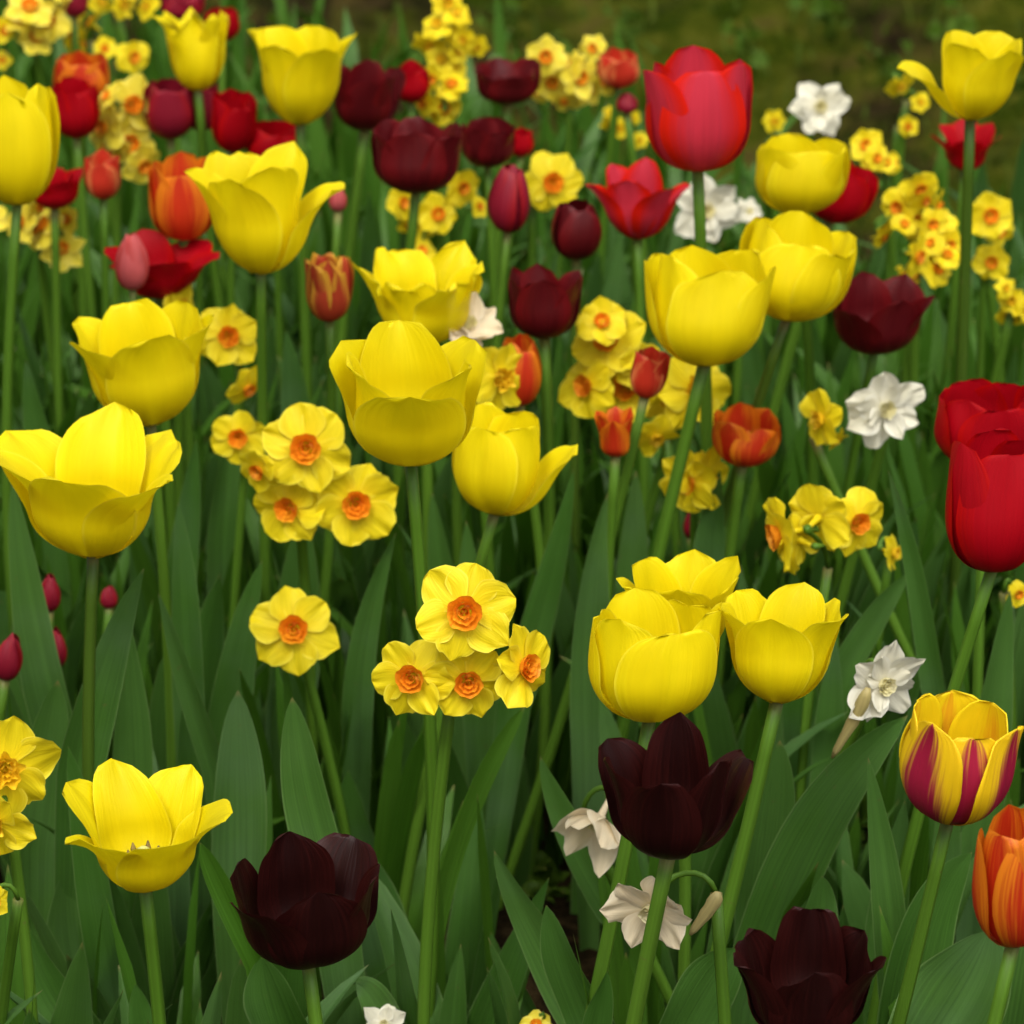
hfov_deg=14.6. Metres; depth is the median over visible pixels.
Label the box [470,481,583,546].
tulip leaf clump
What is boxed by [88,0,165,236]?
daffodil
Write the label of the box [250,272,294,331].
tulip leaf clump
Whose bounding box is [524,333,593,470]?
tulip leaf clump
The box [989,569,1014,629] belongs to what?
tulip leaf clump
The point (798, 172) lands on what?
tulip
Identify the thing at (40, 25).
daffodil
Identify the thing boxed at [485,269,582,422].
tulip leaf clump
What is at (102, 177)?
tulip
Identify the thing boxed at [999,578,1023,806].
daffodil
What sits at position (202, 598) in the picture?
tulip leaf clump
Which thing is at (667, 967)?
tulip leaf clump
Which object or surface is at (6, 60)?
daffodil
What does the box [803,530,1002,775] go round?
tulip leaf clump
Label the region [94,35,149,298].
daffodil
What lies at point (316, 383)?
tulip leaf clump
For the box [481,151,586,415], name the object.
daffodil
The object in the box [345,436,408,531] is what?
tulip leaf clump
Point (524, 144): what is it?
tulip
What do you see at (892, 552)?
daffodil
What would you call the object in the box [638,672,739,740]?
tulip leaf clump
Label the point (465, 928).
tulip leaf clump
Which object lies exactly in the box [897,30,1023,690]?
tulip
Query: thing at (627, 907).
daffodil
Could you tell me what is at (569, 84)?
daffodil
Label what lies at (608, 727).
tulip leaf clump
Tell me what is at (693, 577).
tulip
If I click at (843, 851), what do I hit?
tulip leaf clump
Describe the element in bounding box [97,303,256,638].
daffodil
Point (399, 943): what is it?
tulip leaf clump
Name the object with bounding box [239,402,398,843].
daffodil
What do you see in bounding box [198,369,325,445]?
tulip leaf clump
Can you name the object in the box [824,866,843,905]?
tulip leaf clump
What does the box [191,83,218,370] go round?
tulip
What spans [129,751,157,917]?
tulip leaf clump
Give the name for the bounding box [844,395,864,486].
tulip leaf clump
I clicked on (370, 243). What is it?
tulip leaf clump
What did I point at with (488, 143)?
tulip
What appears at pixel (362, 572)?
tulip leaf clump
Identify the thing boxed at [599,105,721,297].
daffodil
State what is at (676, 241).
tulip leaf clump
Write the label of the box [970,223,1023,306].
tulip leaf clump
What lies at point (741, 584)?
tulip leaf clump
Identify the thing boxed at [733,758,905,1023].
tulip
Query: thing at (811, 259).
tulip
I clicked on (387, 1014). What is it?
daffodil
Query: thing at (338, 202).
tulip bud
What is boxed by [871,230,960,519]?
daffodil
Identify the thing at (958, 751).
tulip
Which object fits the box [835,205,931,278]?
tulip leaf clump
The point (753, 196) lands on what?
tulip leaf clump
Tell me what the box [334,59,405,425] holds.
tulip
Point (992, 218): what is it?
daffodil
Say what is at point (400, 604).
tulip leaf clump
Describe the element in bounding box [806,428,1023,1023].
tulip
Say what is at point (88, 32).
daffodil
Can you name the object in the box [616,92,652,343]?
tulip bud
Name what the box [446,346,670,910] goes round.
tulip
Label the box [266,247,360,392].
tulip leaf clump
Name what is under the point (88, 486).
tulip
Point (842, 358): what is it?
tulip leaf clump
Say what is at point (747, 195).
tulip leaf clump
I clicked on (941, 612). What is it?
tulip leaf clump
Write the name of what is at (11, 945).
daffodil
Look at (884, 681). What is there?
daffodil
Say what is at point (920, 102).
daffodil
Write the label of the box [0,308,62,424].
tulip leaf clump
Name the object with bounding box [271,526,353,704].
tulip leaf clump
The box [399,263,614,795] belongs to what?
tulip
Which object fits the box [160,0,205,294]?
tulip
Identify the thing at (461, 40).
daffodil
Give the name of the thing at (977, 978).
tulip
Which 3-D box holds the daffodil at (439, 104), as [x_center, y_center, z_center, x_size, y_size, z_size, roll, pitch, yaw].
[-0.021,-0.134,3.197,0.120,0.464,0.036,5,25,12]
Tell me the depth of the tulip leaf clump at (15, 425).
3.16 m
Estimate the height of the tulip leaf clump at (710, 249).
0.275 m
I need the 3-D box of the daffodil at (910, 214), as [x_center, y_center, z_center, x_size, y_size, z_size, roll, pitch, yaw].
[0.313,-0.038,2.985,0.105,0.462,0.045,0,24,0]
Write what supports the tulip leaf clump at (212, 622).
on the ground at (681, 24)
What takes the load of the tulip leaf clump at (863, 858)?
on the ground at (681, 24)
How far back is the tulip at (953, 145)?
2.99 m
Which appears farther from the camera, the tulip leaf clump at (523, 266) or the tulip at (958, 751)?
the tulip leaf clump at (523, 266)
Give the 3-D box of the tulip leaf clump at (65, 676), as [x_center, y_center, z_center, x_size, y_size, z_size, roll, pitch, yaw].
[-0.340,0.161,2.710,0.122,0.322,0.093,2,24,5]
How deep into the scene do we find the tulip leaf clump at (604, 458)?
3.01 m
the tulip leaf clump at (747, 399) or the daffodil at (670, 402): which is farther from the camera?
the tulip leaf clump at (747, 399)
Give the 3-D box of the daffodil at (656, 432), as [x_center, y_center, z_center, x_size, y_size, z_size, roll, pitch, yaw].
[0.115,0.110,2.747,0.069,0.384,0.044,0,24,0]
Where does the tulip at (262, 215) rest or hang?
on the ground at (681, 24)
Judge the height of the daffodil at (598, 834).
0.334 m
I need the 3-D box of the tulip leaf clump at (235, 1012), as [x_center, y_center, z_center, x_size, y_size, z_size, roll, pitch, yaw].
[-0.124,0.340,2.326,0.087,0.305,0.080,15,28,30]
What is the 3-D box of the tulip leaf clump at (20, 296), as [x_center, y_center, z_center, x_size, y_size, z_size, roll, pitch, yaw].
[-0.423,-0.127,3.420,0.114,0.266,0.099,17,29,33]
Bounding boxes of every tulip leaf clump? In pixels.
[0,243,27,349]
[0,304,53,431]
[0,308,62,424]
[0,367,42,435]
[0,494,112,593]
[0,560,86,883]
[3,245,33,281]
[5,677,31,729]
[5,991,40,1023]
[10,965,221,1023]
[11,620,22,691]
[23,943,172,1023]
[24,815,217,1023]
[34,312,39,349]
[65,581,109,635]
[75,388,81,416]
[88,200,205,279]
[103,989,123,1023]
[108,877,212,1016]
[118,453,219,569]
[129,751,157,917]
[147,965,367,1023]
[149,574,267,770]
[171,325,325,429]
[185,391,195,458]
[192,263,274,316]
[195,344,300,457]
[195,1003,202,1023]
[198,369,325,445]
[200,591,204,607]
[214,402,363,571]
[215,313,280,420]
[218,209,324,293]
[225,959,393,1023]
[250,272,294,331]
[253,456,412,604]
[255,274,373,331]
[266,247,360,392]
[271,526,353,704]
[281,260,292,296]
[296,192,383,339]
[312,356,362,464]
[314,525,414,642]
[319,354,325,389]
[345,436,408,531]
[374,878,548,1023]
[397,569,536,641]
[417,466,518,631]
[445,807,505,1014]
[463,155,554,337]
[467,389,609,532]
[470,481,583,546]
[482,232,623,332]
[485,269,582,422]
[487,938,520,1023]
[491,169,526,269]
[502,251,558,413]
[520,260,526,272]
[521,257,611,333]
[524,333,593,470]
[538,237,660,463]
[545,111,643,276]
[554,582,575,659]
[569,522,651,612]
[586,171,691,280]
[589,418,700,520]
[599,699,848,981]
[610,222,683,337]
[636,835,738,1008]
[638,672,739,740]
[652,442,696,516]
[665,167,755,249]
[678,537,842,696]
[679,508,813,588]
[691,757,830,924]
[707,221,823,252]
[721,598,937,714]
[725,316,769,407]
[730,464,746,537]
[741,178,750,199]
[741,342,793,483]
[744,384,804,493]
[763,329,770,361]
[773,713,899,876]
[790,319,844,434]
[791,338,856,406]
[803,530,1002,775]
[809,512,895,647]
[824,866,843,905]
[833,554,964,621]
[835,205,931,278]
[836,826,962,917]
[842,804,1023,936]
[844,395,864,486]
[847,601,1023,691]
[849,699,914,890]
[867,224,885,275]
[886,265,1023,351]
[918,376,934,448]
[921,273,1023,385]
[939,132,1023,293]
[945,187,958,200]
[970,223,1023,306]
[971,570,1023,806]
[973,163,993,243]
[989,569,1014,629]
[1008,213,1023,287]
[1014,563,1023,620]
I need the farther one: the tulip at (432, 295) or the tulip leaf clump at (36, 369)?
the tulip leaf clump at (36, 369)
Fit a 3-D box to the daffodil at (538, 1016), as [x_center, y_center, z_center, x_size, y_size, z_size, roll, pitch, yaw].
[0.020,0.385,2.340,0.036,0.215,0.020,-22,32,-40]
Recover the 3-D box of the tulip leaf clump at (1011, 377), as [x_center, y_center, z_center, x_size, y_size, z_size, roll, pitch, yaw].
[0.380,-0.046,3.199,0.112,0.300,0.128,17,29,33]
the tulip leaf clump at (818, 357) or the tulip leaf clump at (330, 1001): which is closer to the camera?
the tulip leaf clump at (330, 1001)
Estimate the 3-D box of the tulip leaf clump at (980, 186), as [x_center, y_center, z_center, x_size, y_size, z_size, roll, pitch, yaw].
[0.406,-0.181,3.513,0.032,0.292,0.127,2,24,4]
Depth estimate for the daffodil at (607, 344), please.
2.66 m
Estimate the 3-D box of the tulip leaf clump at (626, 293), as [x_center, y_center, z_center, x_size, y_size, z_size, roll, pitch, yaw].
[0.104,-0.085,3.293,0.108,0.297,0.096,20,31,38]
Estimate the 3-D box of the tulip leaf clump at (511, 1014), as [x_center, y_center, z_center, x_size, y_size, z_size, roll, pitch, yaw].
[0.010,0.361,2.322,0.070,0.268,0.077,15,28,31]
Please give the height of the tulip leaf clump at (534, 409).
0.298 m
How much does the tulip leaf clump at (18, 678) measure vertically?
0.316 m
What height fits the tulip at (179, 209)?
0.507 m
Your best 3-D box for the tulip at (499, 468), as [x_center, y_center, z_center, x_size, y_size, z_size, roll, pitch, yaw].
[0.001,0.126,2.582,0.125,0.492,0.258,6,25,13]
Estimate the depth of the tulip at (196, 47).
3.01 m
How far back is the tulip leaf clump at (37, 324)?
3.45 m
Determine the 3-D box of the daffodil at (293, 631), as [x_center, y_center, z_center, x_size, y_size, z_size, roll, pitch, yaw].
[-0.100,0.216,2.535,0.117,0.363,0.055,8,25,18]
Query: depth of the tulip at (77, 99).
3.02 m
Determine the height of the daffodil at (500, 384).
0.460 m
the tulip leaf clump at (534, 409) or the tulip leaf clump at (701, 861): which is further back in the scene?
the tulip leaf clump at (534, 409)
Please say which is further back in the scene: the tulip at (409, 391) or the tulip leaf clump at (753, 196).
the tulip leaf clump at (753, 196)
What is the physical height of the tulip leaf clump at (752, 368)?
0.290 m
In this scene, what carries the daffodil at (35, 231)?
on the ground at (681, 24)
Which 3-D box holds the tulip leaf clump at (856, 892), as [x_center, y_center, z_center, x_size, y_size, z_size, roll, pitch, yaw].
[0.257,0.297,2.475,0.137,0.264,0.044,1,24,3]
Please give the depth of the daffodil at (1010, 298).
2.91 m
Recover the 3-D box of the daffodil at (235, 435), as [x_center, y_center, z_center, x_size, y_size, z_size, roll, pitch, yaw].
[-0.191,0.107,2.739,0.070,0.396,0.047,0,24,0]
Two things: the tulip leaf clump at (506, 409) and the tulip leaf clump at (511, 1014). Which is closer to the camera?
the tulip leaf clump at (511, 1014)
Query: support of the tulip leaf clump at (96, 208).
on the ground at (681, 24)
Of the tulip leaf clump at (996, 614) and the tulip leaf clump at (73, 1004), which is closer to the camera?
the tulip leaf clump at (73, 1004)
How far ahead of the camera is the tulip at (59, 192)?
2.94 m
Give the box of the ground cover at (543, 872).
[113,0,1023,979]
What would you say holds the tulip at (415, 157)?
on the ground at (681, 24)
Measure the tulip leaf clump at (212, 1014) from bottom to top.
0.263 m
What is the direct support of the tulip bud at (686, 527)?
on the ground at (681, 24)
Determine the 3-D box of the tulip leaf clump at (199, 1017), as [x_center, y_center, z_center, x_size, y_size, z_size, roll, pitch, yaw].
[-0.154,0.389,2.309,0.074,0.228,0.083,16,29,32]
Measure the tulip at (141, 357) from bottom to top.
0.531 m
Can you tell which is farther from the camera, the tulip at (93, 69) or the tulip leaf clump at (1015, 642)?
the tulip at (93, 69)
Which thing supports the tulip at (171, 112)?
on the ground at (681, 24)
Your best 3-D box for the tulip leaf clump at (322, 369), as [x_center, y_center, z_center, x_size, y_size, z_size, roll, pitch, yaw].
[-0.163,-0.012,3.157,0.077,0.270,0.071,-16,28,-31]
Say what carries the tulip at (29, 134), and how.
on the ground at (681, 24)
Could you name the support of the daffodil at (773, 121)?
on the ground at (681, 24)
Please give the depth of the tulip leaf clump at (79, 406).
3.00 m
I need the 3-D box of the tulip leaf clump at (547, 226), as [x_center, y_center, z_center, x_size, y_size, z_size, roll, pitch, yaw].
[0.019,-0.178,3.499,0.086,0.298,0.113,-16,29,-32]
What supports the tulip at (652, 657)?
on the ground at (681, 24)
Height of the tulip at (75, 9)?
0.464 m
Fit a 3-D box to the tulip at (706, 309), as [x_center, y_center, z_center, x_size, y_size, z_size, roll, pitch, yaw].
[0.103,0.085,2.604,0.116,0.547,0.088,-13,27,-27]
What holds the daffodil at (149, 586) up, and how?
on the ground at (681, 24)
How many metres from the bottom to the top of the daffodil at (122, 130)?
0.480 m
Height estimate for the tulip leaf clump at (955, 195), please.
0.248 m
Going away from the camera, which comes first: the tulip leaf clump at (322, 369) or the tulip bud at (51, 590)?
the tulip bud at (51, 590)
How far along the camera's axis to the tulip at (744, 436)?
2.61 m
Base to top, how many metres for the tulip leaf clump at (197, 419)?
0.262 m
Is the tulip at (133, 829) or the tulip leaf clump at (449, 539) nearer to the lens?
the tulip at (133, 829)
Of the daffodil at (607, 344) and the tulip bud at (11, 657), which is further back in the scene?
the daffodil at (607, 344)
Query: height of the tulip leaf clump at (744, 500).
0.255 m
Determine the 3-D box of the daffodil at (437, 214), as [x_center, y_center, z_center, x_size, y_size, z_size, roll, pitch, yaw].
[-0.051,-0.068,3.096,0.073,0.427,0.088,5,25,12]
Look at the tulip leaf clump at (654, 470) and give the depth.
2.95 m
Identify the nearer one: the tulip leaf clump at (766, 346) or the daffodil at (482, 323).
the daffodil at (482, 323)
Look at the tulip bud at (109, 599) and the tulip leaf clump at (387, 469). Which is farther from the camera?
the tulip leaf clump at (387, 469)
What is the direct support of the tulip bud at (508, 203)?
on the ground at (681, 24)
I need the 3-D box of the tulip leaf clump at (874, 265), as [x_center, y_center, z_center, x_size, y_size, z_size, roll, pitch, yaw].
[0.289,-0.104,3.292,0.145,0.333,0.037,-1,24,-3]
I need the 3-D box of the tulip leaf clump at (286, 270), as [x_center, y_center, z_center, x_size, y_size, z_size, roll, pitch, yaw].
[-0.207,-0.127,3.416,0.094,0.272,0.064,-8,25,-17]
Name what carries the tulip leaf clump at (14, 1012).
on the ground at (681, 24)
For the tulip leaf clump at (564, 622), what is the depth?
2.79 m
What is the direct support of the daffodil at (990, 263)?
on the ground at (681, 24)
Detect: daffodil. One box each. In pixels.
[0,17,34,287]
[0,200,171,434]
[0,716,60,1023]
[0,882,23,1023]
[3,0,121,320]
[61,7,140,232]
[65,73,160,405]
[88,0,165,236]
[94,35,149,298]
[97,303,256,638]
[129,282,193,647]
[210,410,271,627]
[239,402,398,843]
[249,586,424,976]
[293,0,489,368]
[364,1004,405,1023]
[371,562,549,1023]
[386,169,485,345]
[415,63,468,340]
[450,292,503,566]
[476,343,522,579]
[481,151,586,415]
[499,296,659,858]
[519,1009,550,1023]
[526,34,613,332]
[551,785,672,1003]
[574,357,730,595]
[598,640,925,1023]
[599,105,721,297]
[599,870,731,1023]
[638,414,682,557]
[659,446,746,741]
[670,174,742,437]
[724,371,924,730]
[732,197,762,405]
[741,109,834,371]
[763,484,882,872]
[771,82,866,392]
[799,388,920,690]
[850,128,902,383]
[862,73,948,359]
[870,172,958,530]
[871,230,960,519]
[872,533,913,821]
[884,114,926,335]
[918,277,1023,453]
[932,191,1023,402]
[971,243,1009,382]
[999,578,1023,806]
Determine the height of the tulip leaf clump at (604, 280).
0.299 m
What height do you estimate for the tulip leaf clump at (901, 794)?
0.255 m
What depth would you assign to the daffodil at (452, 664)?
2.17 m
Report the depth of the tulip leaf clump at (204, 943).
2.46 m
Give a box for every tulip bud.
[0,632,22,720]
[42,573,60,629]
[53,626,66,665]
[100,585,117,634]
[101,232,158,686]
[278,190,346,408]
[444,163,529,548]
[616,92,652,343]
[683,512,689,550]
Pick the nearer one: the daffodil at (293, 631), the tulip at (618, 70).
the daffodil at (293, 631)
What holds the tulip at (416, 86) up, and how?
on the ground at (681, 24)
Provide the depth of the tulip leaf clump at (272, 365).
3.08 m
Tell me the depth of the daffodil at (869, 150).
3.05 m
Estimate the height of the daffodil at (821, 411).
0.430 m
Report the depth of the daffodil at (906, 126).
3.18 m
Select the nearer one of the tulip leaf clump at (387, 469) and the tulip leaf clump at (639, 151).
the tulip leaf clump at (387, 469)
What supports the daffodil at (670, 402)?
on the ground at (681, 24)
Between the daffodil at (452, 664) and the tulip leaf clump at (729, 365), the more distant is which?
the tulip leaf clump at (729, 365)
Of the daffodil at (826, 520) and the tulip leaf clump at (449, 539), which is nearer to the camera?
the daffodil at (826, 520)
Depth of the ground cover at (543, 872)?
4.57 m
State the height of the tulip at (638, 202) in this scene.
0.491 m
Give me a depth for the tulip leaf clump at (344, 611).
2.85 m
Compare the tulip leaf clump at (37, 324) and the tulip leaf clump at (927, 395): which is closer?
the tulip leaf clump at (927, 395)
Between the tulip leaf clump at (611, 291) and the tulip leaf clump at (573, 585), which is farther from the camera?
the tulip leaf clump at (611, 291)
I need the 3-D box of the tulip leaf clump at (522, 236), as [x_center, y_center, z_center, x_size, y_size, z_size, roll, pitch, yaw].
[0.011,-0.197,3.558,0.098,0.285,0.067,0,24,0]
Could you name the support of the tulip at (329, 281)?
on the ground at (681, 24)
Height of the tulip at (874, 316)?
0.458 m
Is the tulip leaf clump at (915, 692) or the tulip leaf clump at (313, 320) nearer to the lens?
the tulip leaf clump at (915, 692)
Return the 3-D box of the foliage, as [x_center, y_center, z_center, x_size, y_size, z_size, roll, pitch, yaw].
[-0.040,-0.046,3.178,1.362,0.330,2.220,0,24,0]
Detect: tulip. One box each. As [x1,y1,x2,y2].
[0,75,84,711]
[0,402,181,1023]
[30,711,232,1023]
[34,167,95,433]
[52,76,99,317]
[53,50,109,402]
[61,0,97,360]
[69,298,319,955]
[84,148,120,318]
[104,229,219,572]
[143,78,196,431]
[148,151,256,598]
[153,7,275,343]
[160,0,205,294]
[184,141,344,804]
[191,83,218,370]
[192,7,254,302]
[195,88,256,431]
[198,252,353,608]
[198,691,407,1023]
[246,120,295,417]
[247,25,356,447]
[329,320,524,1016]
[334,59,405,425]
[352,240,483,865]
[371,116,462,569]
[398,59,429,117]
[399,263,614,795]
[399,402,647,919]
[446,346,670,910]
[460,116,515,512]
[474,57,540,346]
[490,712,753,1023]
[494,333,550,886]
[501,127,533,346]
[533,198,601,668]
[570,493,907,1023]
[571,245,775,923]
[583,588,721,1017]
[585,157,689,561]
[594,406,638,929]
[596,47,639,311]
[609,211,856,721]
[616,549,740,980]
[643,45,753,724]
[688,402,780,762]
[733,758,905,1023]
[737,160,878,582]
[755,133,849,598]
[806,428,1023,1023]
[831,271,935,816]
[860,119,1000,456]
[863,689,1023,1023]
[888,804,1023,1023]
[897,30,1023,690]
[934,378,1023,943]
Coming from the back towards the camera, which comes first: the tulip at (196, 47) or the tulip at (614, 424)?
the tulip at (196, 47)
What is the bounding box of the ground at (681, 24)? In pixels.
[0,0,1023,1023]
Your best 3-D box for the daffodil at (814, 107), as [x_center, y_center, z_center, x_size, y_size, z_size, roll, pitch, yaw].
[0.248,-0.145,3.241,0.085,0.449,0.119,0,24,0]
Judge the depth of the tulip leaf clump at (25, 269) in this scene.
3.42 m
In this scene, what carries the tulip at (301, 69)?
on the ground at (681, 24)
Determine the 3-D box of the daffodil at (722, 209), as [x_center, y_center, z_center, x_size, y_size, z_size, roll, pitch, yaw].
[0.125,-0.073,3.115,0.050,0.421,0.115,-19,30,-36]
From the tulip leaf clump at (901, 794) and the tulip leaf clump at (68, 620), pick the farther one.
the tulip leaf clump at (68, 620)
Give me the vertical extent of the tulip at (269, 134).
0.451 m
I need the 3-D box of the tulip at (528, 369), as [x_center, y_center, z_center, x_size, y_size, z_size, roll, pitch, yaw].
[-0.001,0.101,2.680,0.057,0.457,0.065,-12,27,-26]
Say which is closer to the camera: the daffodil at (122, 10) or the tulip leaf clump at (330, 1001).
the tulip leaf clump at (330, 1001)
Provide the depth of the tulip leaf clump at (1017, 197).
3.46 m
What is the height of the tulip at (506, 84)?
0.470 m
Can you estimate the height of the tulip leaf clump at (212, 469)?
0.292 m
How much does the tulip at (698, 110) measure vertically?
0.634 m
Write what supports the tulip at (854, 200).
on the ground at (681, 24)
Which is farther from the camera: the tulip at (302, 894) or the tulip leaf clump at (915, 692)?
the tulip leaf clump at (915, 692)
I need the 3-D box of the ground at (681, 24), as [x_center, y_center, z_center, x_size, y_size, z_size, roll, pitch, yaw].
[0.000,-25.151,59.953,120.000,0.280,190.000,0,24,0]
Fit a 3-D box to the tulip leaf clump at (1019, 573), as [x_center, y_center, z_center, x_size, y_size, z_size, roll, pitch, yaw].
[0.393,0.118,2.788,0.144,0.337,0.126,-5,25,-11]
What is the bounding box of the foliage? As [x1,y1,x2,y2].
[0,0,1023,1023]
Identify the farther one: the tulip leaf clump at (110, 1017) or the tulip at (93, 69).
the tulip at (93, 69)
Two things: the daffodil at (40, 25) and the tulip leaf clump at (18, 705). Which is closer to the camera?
the tulip leaf clump at (18, 705)
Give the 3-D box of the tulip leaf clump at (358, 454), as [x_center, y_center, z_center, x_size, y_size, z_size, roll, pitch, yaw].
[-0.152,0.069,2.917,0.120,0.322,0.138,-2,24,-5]
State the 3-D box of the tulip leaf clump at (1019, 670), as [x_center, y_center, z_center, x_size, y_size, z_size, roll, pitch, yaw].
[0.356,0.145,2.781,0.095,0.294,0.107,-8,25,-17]
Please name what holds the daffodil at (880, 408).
on the ground at (681, 24)
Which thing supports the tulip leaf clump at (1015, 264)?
on the ground at (681, 24)
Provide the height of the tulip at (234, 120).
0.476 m
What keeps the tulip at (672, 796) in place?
on the ground at (681, 24)
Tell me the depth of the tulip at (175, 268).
2.78 m
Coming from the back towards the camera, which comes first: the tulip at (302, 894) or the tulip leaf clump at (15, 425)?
the tulip leaf clump at (15, 425)
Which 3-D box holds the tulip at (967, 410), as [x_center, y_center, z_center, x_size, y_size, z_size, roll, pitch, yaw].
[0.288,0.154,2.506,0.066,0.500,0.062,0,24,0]
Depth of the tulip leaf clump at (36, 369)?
3.06 m
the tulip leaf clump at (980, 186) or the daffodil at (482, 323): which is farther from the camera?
the tulip leaf clump at (980, 186)
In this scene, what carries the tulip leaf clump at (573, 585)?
on the ground at (681, 24)
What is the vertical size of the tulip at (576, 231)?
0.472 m
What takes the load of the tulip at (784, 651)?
on the ground at (681, 24)
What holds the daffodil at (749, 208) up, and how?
on the ground at (681, 24)
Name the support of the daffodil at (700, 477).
on the ground at (681, 24)
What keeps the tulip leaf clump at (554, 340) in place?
on the ground at (681, 24)
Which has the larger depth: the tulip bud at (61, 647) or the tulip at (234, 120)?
the tulip at (234, 120)
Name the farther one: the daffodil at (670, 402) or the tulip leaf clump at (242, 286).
the tulip leaf clump at (242, 286)
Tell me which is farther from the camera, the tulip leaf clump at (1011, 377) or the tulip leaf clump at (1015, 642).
the tulip leaf clump at (1011, 377)
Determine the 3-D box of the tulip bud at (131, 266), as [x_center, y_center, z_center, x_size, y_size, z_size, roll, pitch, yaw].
[-0.262,0.035,2.797,0.041,0.482,0.051,16,28,31]
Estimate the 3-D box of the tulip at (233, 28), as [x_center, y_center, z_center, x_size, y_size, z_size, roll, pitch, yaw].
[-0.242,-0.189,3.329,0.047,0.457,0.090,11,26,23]
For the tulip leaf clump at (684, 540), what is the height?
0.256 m
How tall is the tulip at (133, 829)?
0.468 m
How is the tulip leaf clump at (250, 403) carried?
on the ground at (681, 24)
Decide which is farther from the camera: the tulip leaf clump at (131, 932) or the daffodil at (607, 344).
the daffodil at (607, 344)
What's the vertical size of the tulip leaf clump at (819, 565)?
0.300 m
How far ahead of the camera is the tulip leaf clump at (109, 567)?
2.91 m
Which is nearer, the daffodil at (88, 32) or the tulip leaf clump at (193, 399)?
the tulip leaf clump at (193, 399)
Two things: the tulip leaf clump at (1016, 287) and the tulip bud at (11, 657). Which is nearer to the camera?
the tulip bud at (11, 657)
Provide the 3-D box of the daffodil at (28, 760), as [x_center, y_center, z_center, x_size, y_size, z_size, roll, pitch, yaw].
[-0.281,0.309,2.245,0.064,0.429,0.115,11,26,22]

